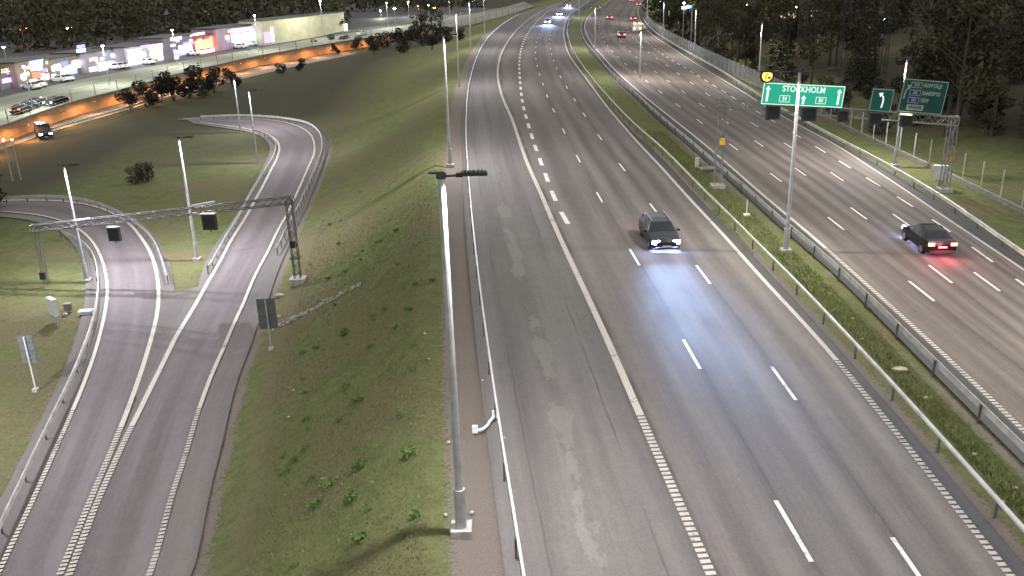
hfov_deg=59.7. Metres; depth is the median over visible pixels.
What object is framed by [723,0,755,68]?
tree
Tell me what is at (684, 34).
bush
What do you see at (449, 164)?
lamp post
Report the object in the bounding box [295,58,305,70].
bush
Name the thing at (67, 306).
cabinet
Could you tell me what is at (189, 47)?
shop window
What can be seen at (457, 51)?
lamp post
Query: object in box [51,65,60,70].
shop window
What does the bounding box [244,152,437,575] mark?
grass
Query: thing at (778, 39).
spruce tree
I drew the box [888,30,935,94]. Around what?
tree
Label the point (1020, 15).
tree
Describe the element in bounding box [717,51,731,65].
bush
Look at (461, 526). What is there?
lamp post
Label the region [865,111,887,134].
bush
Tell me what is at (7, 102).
merging road
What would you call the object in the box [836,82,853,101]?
bush
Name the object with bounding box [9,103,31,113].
car
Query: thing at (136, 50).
shop window
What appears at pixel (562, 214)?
merge marking
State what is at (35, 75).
shop window
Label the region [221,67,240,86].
bush
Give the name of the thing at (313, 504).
weed clump
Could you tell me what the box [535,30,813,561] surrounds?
lane marking
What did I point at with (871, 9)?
birch tree
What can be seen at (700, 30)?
birch tree
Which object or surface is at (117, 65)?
car
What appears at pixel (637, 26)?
van
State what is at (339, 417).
weed clump
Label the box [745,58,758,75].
bush
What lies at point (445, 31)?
bush
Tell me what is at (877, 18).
birch tree
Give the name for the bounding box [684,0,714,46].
tree
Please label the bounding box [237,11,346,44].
shop building
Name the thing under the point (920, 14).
tree
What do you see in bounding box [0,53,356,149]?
road
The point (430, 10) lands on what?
tree
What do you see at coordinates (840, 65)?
spruce tree
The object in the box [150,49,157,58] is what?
shop window
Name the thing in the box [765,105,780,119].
lane signal
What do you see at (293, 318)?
gravel drain
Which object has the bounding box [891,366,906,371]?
stone
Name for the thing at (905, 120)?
lane signal
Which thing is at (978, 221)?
guardrail
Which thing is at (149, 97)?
bush
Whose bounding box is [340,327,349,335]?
weed clump
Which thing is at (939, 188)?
sign gantry
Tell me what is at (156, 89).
bush
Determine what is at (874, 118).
lane signal
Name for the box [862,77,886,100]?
bush
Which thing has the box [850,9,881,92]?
spruce tree
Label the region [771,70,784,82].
bush
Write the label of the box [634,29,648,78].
lamp post
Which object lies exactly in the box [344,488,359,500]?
weed clump
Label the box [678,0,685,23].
spruce tree
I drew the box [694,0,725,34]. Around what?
tree
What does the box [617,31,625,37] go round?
car
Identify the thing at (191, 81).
bush
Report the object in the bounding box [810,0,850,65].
tree
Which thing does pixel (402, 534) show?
weed clump
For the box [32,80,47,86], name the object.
car
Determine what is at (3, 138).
street lamp
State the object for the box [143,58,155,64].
car
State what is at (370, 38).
bush
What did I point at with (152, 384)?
edge marking
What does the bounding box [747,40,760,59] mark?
bush
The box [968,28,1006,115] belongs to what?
spruce tree
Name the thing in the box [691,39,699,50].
bush
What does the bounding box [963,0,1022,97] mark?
tree
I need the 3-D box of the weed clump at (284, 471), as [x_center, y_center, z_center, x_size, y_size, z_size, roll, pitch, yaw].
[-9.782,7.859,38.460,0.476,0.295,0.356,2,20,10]
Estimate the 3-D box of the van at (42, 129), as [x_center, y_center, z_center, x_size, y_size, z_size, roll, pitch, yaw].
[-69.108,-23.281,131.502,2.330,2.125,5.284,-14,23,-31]
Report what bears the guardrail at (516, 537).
on the ground at (374, 118)
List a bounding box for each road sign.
[17,336,39,392]
[256,298,277,350]
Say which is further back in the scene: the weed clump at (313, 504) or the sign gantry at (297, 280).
the sign gantry at (297, 280)
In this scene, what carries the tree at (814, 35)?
on the ground at (374, 118)
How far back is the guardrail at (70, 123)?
147.61 m
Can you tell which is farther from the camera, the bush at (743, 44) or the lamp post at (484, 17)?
the lamp post at (484, 17)
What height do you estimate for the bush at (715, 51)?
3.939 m
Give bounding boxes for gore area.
[136,285,203,404]
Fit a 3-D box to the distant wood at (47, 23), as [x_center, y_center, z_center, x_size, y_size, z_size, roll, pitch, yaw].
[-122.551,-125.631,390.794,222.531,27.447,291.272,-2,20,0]
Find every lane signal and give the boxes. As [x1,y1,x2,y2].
[106,226,121,242]
[200,213,217,231]
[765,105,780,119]
[801,107,816,121]
[837,110,848,121]
[868,112,881,124]
[899,114,912,126]
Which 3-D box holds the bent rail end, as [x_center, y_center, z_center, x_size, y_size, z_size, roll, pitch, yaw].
[-0.927,4.898,32.571,0.405,0.384,1.370,14,25,37]
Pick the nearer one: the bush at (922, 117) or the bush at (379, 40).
the bush at (922, 117)
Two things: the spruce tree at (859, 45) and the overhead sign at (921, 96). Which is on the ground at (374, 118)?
the spruce tree at (859, 45)
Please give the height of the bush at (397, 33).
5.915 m
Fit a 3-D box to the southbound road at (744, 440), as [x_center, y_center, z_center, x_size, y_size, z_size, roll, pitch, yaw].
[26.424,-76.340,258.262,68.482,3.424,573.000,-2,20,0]
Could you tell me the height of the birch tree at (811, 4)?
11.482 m
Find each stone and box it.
[274,293,284,297]
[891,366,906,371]
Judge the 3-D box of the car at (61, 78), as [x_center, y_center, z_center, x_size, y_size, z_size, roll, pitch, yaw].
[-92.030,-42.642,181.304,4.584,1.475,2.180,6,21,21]
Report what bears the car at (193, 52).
on the car park
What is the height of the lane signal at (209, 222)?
1.393 m
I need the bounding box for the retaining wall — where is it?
[0,9,526,143]
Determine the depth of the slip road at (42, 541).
49.28 m
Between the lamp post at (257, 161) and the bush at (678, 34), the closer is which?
the lamp post at (257, 161)
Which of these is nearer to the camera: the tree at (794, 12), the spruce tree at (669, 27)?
the tree at (794, 12)
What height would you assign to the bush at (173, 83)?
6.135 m
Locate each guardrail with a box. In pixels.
[0,195,168,283]
[0,230,98,533]
[51,79,228,130]
[200,114,322,255]
[207,129,275,273]
[465,14,525,575]
[567,15,1023,531]
[581,20,1023,451]
[643,17,1023,255]
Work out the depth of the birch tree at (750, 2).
171.37 m
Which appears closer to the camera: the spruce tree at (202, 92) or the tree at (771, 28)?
the tree at (771, 28)
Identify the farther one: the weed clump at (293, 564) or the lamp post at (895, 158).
the lamp post at (895, 158)
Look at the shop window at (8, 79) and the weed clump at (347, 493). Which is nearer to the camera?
the weed clump at (347, 493)
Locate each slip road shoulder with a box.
[0,198,174,568]
[152,117,327,575]
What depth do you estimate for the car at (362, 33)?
266.94 m
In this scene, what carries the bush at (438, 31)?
on the ground at (374, 118)
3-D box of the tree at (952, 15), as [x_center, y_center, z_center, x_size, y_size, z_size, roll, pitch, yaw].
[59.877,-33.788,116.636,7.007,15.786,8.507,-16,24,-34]
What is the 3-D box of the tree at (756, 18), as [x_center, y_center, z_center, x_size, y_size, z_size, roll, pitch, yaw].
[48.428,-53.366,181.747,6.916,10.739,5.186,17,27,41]
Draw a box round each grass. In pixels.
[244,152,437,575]
[647,130,1023,518]
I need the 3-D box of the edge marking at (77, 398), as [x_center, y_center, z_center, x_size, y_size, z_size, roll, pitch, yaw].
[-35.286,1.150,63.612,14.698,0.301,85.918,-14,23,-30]
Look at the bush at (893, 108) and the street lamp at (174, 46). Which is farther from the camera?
the street lamp at (174, 46)
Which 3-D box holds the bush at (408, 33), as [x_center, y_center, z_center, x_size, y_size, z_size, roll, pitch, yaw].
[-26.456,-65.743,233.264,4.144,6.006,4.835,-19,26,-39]
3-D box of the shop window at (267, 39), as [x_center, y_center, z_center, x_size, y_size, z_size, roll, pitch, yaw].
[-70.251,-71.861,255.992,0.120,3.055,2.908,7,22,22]
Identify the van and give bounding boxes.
[33,121,53,138]
[632,22,641,31]
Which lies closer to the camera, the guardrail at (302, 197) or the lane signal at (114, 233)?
the lane signal at (114, 233)
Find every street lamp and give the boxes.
[2,137,12,180]
[10,137,21,179]
[21,65,33,110]
[100,45,109,85]
[170,29,177,66]
[682,2,684,44]
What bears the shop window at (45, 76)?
in the shop building at (37, 67)
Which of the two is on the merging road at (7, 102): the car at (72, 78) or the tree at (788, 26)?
the car at (72, 78)
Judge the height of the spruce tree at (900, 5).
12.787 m
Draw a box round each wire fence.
[0,6,525,121]
[646,12,1023,214]
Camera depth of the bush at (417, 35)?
227.77 m
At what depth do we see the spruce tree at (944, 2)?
103.06 m
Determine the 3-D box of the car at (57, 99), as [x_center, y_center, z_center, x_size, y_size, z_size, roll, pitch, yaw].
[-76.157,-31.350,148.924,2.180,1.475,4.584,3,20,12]
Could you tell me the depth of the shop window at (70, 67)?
192.95 m
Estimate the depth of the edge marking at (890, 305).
51.36 m
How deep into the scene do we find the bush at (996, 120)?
92.16 m
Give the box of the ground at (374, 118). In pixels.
[0,0,1023,575]
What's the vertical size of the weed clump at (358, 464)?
0.428 m
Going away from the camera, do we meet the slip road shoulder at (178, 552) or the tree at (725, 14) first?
the slip road shoulder at (178, 552)
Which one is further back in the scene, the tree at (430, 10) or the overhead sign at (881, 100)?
the tree at (430, 10)
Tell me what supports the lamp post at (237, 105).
on the ground at (374, 118)
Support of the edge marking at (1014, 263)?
on the northbound road at (969, 322)
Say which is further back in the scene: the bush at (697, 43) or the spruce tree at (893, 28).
the bush at (697, 43)
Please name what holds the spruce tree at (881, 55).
on the ground at (374, 118)
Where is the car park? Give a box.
[0,2,496,97]
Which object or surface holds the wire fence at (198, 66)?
on the retaining wall
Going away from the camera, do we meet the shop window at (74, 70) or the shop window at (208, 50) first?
the shop window at (74, 70)
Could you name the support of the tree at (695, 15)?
on the ground at (374, 118)
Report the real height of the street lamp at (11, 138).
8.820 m
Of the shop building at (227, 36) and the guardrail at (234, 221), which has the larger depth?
the shop building at (227, 36)
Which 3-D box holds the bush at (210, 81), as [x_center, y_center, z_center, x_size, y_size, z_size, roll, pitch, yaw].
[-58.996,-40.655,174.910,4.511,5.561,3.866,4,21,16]
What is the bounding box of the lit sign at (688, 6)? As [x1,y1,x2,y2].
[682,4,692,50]
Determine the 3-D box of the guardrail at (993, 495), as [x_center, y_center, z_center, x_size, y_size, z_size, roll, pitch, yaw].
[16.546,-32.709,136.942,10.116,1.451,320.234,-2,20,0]
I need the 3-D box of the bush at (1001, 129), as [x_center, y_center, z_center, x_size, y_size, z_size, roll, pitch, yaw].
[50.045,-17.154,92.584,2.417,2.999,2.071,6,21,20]
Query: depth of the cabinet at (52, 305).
60.13 m
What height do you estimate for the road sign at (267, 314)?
3.307 m
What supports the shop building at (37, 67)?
on the car park
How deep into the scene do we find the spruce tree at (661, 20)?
284.42 m
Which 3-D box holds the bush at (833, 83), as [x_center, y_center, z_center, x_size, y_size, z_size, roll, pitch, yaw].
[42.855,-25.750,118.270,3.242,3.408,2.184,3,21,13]
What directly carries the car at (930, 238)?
on the northbound road at (969, 322)
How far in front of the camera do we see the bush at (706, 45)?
177.98 m
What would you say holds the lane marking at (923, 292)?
on the northbound road at (969, 322)
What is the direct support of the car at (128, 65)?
on the car park
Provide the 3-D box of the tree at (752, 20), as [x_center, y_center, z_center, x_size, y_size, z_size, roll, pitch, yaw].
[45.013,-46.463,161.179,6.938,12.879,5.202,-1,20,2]
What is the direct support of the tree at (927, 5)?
on the ground at (374, 118)
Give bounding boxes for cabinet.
[45,296,59,322]
[63,302,72,311]
[695,158,698,167]
[933,164,948,185]
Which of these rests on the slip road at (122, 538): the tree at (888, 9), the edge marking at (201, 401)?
the edge marking at (201, 401)
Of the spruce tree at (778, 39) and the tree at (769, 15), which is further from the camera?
the tree at (769, 15)
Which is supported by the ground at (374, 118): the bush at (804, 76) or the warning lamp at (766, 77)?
the bush at (804, 76)
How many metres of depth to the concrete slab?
74.91 m
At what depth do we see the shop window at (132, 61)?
208.06 m
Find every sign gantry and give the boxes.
[28,195,306,286]
[710,97,960,192]
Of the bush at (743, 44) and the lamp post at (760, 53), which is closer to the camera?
the lamp post at (760, 53)
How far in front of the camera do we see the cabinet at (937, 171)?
70.56 m
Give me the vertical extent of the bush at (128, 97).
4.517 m
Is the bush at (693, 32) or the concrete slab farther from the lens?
the bush at (693, 32)
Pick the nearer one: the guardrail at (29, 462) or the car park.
the guardrail at (29, 462)
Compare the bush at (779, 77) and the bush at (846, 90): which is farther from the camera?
the bush at (779, 77)
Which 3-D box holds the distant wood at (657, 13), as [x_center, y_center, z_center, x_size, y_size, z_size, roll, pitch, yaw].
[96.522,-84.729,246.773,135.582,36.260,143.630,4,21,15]
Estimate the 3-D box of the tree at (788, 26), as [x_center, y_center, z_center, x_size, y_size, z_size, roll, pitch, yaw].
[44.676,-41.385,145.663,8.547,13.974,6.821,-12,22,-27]
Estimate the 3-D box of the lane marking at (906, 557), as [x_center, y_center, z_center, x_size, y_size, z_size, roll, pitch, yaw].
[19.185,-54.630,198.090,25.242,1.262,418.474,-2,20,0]
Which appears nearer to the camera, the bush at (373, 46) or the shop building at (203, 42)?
the bush at (373, 46)
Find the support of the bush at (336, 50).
on the ground at (374, 118)
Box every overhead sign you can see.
[761,82,845,107]
[868,88,894,111]
[897,78,948,115]
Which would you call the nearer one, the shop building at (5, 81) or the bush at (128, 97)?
the bush at (128, 97)
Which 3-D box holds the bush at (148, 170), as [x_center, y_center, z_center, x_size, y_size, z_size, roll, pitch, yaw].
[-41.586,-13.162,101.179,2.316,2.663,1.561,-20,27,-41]
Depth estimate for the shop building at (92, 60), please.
198.63 m
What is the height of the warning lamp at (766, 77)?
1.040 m
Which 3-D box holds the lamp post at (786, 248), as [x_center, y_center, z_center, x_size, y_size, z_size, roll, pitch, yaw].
[16.323,-7.188,51.904,4.640,10.868,0.620,-2,20,0]
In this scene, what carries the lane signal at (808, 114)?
attached to the sign gantry at (939, 188)
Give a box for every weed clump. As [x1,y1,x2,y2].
[279,467,289,473]
[289,454,298,462]
[289,561,298,567]
[301,443,310,450]
[304,474,314,481]
[305,497,320,508]
[320,475,338,490]
[335,415,341,421]
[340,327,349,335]
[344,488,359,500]
[348,530,368,543]
[350,394,362,403]
[350,457,366,470]
[396,410,403,418]
[398,531,405,539]
[400,444,418,457]
[408,506,420,519]
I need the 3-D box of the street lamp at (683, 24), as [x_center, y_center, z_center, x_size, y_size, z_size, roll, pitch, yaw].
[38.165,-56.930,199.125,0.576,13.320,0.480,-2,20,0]
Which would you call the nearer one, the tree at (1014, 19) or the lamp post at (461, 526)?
the lamp post at (461, 526)
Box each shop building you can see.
[0,56,51,87]
[0,68,11,89]
[30,44,85,76]
[49,46,114,73]
[91,41,164,67]
[131,33,193,60]
[184,32,214,53]
[189,23,253,50]
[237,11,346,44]
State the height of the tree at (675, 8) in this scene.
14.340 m
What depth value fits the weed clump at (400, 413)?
34.68 m
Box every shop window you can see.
[2,78,10,82]
[31,71,41,78]
[43,73,49,79]
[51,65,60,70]
[61,67,68,73]
[68,64,76,69]
[68,69,76,73]
[89,67,96,71]
[98,62,107,70]
[128,49,140,54]
[128,52,145,58]
[128,57,142,64]
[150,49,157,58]
[157,48,162,59]
[179,44,191,53]
[195,39,209,49]
[200,48,214,53]
[209,36,213,48]
[232,32,253,40]
[263,32,270,42]
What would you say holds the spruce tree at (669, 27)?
on the ground at (374, 118)
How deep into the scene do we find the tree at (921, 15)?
171.86 m
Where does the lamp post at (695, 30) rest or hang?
on the ground at (374, 118)
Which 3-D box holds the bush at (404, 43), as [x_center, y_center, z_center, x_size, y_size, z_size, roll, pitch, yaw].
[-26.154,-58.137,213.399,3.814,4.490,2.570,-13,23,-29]
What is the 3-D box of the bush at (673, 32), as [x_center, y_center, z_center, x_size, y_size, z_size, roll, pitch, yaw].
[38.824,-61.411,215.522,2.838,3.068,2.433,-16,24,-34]
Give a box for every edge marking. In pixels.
[0,211,108,573]
[2,200,160,574]
[65,122,279,575]
[146,118,315,575]
[497,0,715,574]
[563,1,1014,575]
[584,1,1023,432]
[638,1,1023,270]
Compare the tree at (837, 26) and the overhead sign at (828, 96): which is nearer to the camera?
the overhead sign at (828, 96)
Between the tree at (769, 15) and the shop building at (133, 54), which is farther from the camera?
the shop building at (133, 54)
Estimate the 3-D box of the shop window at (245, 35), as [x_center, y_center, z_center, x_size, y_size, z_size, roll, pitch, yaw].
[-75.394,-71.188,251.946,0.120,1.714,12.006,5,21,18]
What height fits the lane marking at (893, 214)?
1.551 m
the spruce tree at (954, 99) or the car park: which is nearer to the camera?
the spruce tree at (954, 99)
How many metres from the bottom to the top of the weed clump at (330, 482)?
0.428 m
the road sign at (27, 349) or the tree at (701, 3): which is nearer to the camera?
the road sign at (27, 349)
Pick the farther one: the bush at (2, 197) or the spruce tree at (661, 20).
the spruce tree at (661, 20)
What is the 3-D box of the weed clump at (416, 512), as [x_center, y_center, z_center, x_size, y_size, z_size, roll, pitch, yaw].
[-3.007,6.913,27.347,0.405,0.274,0.483,-9,21,-18]
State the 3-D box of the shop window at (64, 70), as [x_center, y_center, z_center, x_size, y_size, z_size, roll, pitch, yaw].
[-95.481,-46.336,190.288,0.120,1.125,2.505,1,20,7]
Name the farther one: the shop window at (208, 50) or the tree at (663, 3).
the tree at (663, 3)
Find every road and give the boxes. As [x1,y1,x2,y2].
[0,2,533,124]
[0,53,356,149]
[0,200,156,575]
[69,118,313,575]
[462,0,1023,575]
[581,0,1023,462]
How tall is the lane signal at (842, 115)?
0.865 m
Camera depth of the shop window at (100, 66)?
200.93 m
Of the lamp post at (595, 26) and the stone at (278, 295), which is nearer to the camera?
the stone at (278, 295)
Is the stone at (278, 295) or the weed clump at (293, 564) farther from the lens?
the stone at (278, 295)
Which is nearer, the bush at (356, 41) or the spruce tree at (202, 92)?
the spruce tree at (202, 92)
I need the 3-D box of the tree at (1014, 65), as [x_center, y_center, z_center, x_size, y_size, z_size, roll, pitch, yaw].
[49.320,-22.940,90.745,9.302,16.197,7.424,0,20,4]
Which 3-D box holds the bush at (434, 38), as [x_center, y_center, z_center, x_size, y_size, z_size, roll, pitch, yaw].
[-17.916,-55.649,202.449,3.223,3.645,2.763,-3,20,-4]
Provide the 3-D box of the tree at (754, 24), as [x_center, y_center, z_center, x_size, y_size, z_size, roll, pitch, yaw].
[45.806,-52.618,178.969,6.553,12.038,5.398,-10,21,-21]
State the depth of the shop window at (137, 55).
208.37 m
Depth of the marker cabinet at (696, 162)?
75.80 m
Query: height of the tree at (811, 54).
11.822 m
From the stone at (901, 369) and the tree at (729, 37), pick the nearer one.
the stone at (901, 369)
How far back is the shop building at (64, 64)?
191.62 m
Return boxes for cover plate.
[77,308,93,315]
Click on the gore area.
(175, 308)
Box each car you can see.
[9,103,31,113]
[21,81,41,89]
[21,100,39,107]
[28,97,45,104]
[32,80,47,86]
[43,95,68,105]
[48,74,69,82]
[63,74,74,81]
[107,62,125,69]
[119,62,130,68]
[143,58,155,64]
[189,50,199,55]
[233,43,247,48]
[248,41,257,45]
[356,31,366,35]
[544,18,551,23]
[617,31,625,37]
[638,210,679,249]
[902,223,956,253]
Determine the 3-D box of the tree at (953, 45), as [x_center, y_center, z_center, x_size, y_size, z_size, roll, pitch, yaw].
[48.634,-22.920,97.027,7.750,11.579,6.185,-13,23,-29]
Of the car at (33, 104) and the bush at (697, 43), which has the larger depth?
the bush at (697, 43)
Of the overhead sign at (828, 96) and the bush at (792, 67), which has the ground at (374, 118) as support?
the bush at (792, 67)
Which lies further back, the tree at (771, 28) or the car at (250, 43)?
the car at (250, 43)
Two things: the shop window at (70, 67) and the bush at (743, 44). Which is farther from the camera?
the shop window at (70, 67)
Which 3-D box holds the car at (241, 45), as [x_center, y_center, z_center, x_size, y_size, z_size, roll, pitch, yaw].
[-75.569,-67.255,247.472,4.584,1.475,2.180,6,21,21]
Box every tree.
[196,63,209,96]
[408,10,428,36]
[418,0,443,32]
[656,0,668,21]
[659,5,669,22]
[663,0,685,25]
[664,0,676,32]
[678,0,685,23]
[682,0,711,41]
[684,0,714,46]
[693,4,708,43]
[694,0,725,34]
[696,0,722,37]
[698,0,737,50]
[723,0,747,48]
[723,0,755,64]
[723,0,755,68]
[726,0,756,30]
[736,0,767,31]
[737,0,759,43]
[742,0,774,58]
[754,0,772,40]
[757,0,779,51]
[760,0,793,82]
[767,0,814,74]
[768,0,803,62]
[770,0,796,54]
[770,0,803,55]
[791,0,839,65]
[792,10,836,83]
[793,0,824,46]
[794,0,808,83]
[798,5,828,40]
[799,0,821,40]
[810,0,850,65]
[813,0,861,71]
[837,0,852,76]
[840,8,869,85]
[841,0,906,71]
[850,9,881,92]
[854,5,883,32]
[855,0,902,62]
[871,0,890,66]
[877,0,894,73]
[881,0,898,32]
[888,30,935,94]
[896,0,915,24]
[901,0,952,68]
[909,0,1004,136]
[910,0,924,29]
[912,0,966,34]
[922,0,1016,144]
[925,0,951,109]
[936,24,995,125]
[938,0,1002,36]
[945,27,968,104]
[960,0,1023,135]
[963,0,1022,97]
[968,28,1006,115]
[994,0,1023,102]
[1004,8,1023,83]
[1007,0,1023,69]
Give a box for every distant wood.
[0,0,485,52]
[642,0,966,42]
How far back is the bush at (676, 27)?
224.85 m
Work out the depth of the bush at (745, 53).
163.59 m
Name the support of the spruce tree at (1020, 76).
on the ground at (374, 118)
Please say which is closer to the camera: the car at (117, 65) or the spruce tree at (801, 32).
the spruce tree at (801, 32)
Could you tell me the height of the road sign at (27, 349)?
3.407 m
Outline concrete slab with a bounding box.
[697,166,717,170]
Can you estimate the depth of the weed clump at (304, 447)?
39.09 m
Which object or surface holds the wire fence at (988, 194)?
on the ground at (374, 118)
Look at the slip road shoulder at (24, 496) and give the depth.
50.31 m
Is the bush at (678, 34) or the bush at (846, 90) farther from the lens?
the bush at (678, 34)
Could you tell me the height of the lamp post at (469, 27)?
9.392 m
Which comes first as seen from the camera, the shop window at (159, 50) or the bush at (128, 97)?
the bush at (128, 97)
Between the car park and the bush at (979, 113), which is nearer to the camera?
the bush at (979, 113)
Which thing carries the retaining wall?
on the ground at (374, 118)
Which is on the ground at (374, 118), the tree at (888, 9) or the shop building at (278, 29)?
the tree at (888, 9)
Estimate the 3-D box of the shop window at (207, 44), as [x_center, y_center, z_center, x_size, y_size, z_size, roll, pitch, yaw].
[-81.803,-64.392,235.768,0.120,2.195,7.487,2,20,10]
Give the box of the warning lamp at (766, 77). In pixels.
[760,69,773,82]
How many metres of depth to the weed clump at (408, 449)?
30.97 m
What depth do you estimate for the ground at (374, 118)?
59.13 m
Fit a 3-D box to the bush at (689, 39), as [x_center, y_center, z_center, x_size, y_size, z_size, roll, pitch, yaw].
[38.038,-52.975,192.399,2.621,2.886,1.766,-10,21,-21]
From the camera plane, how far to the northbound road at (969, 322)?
61.42 m
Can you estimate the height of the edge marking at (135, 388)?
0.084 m
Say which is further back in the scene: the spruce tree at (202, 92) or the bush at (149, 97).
the spruce tree at (202, 92)
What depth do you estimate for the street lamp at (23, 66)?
141.73 m
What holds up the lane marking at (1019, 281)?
on the northbound road at (969, 322)
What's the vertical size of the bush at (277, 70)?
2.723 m
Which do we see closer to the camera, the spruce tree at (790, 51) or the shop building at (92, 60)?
the spruce tree at (790, 51)
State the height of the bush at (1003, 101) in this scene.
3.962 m
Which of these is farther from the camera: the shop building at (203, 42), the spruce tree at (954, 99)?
the shop building at (203, 42)
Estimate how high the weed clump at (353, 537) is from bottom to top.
0.349 m
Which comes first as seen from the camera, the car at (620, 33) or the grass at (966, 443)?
the grass at (966, 443)
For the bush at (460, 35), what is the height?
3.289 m
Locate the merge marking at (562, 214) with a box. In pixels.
[518,7,569,223]
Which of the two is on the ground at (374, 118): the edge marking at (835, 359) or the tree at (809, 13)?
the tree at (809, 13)
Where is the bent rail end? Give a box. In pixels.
[472,410,496,432]
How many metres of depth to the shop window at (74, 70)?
192.95 m
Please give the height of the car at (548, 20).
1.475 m
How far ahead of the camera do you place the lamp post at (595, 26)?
178.82 m
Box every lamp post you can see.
[58,163,92,283]
[174,136,202,261]
[233,77,241,132]
[247,89,258,162]
[428,169,487,539]
[439,33,457,167]
[455,11,463,86]
[468,1,471,50]
[483,0,484,34]
[590,6,600,49]
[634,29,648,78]
[690,8,696,54]
[756,21,762,84]
[758,67,841,254]
[890,57,908,167]
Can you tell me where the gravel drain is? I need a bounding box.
[272,282,360,330]
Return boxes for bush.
[0,173,6,202]
[114,87,136,110]
[123,167,143,183]
[131,80,159,106]
[134,162,154,181]
[150,70,183,100]
[151,78,170,101]
[176,65,204,96]
[203,66,224,91]
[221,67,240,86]
[274,63,286,73]
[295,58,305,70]
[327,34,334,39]
[330,43,339,53]
[350,36,362,49]
[364,35,375,45]
[368,41,379,54]
[374,31,391,47]
[389,27,404,47]
[395,36,408,52]
[404,25,415,46]
[412,22,432,45]
[426,34,439,49]
[429,23,442,42]
[441,25,452,41]
[455,27,464,39]
[668,28,676,36]
[674,23,684,34]
[674,29,683,40]
[678,25,690,38]
[683,36,693,47]
[686,28,698,41]
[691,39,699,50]
[700,35,714,54]
[703,42,724,61]
[710,37,729,52]
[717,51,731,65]
[724,50,734,62]
[730,44,742,59]
[735,39,747,55]
[740,44,757,64]
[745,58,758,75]
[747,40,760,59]
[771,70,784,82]
[786,62,799,78]
[795,68,808,82]
[816,75,834,85]
[824,81,846,100]
[824,84,851,114]
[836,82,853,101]
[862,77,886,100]
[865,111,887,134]
[868,103,896,133]
[897,89,933,125]
[966,97,989,125]
[978,113,1002,135]
[982,108,1006,134]
[984,89,1017,112]
[1016,99,1023,125]
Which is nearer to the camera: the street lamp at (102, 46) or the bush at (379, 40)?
the street lamp at (102, 46)
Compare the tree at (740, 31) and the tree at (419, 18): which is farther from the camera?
the tree at (419, 18)
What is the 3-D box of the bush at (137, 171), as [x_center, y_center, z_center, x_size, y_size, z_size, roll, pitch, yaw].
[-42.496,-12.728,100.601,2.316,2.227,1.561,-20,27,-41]
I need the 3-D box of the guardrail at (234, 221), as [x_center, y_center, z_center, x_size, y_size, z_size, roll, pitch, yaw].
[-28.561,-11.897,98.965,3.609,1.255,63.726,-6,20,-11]
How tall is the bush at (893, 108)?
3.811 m
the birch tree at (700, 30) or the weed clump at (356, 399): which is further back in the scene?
the birch tree at (700, 30)
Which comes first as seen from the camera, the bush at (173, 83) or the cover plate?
the cover plate
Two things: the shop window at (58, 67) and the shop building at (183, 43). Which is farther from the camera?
the shop building at (183, 43)
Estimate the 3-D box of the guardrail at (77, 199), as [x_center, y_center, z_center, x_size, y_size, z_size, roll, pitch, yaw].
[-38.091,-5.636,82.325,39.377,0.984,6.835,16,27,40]
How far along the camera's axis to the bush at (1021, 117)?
92.75 m
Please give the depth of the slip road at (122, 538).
48.79 m
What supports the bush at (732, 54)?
on the ground at (374, 118)
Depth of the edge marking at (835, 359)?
39.63 m
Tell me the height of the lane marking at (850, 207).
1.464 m
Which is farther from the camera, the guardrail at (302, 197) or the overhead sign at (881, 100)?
the guardrail at (302, 197)
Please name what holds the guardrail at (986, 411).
on the ground at (374, 118)
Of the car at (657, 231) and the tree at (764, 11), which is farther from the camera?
the tree at (764, 11)
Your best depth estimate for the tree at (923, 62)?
92.31 m
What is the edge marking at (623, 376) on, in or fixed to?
on the southbound road at (744, 440)
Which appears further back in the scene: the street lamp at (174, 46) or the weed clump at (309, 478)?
the street lamp at (174, 46)
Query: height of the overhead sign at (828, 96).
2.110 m
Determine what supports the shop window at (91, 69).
in the shop building at (92, 60)
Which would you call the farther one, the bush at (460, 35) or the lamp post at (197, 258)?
the bush at (460, 35)
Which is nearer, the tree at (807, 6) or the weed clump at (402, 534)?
the weed clump at (402, 534)
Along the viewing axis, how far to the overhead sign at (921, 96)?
66.73 m
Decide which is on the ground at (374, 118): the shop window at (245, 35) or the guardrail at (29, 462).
the guardrail at (29, 462)
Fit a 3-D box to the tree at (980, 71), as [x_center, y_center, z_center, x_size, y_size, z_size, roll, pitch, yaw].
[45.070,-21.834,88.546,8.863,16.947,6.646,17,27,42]
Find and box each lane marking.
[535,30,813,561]
[549,3,920,575]
[599,4,934,300]
[613,12,952,282]
[628,7,1000,290]
[633,8,1023,285]
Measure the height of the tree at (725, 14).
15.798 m
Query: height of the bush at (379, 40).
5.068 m
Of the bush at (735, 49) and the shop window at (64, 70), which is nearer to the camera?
the bush at (735, 49)
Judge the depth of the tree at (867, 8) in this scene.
126.47 m
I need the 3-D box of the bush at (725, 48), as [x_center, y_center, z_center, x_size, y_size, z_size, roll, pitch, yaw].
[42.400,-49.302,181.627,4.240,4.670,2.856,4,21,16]
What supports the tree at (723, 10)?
on the ground at (374, 118)
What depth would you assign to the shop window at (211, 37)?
240.13 m
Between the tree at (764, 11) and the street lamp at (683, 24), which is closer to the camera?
the tree at (764, 11)
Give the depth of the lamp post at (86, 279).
67.20 m
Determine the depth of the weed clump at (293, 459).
38.79 m
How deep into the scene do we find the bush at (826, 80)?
127.17 m

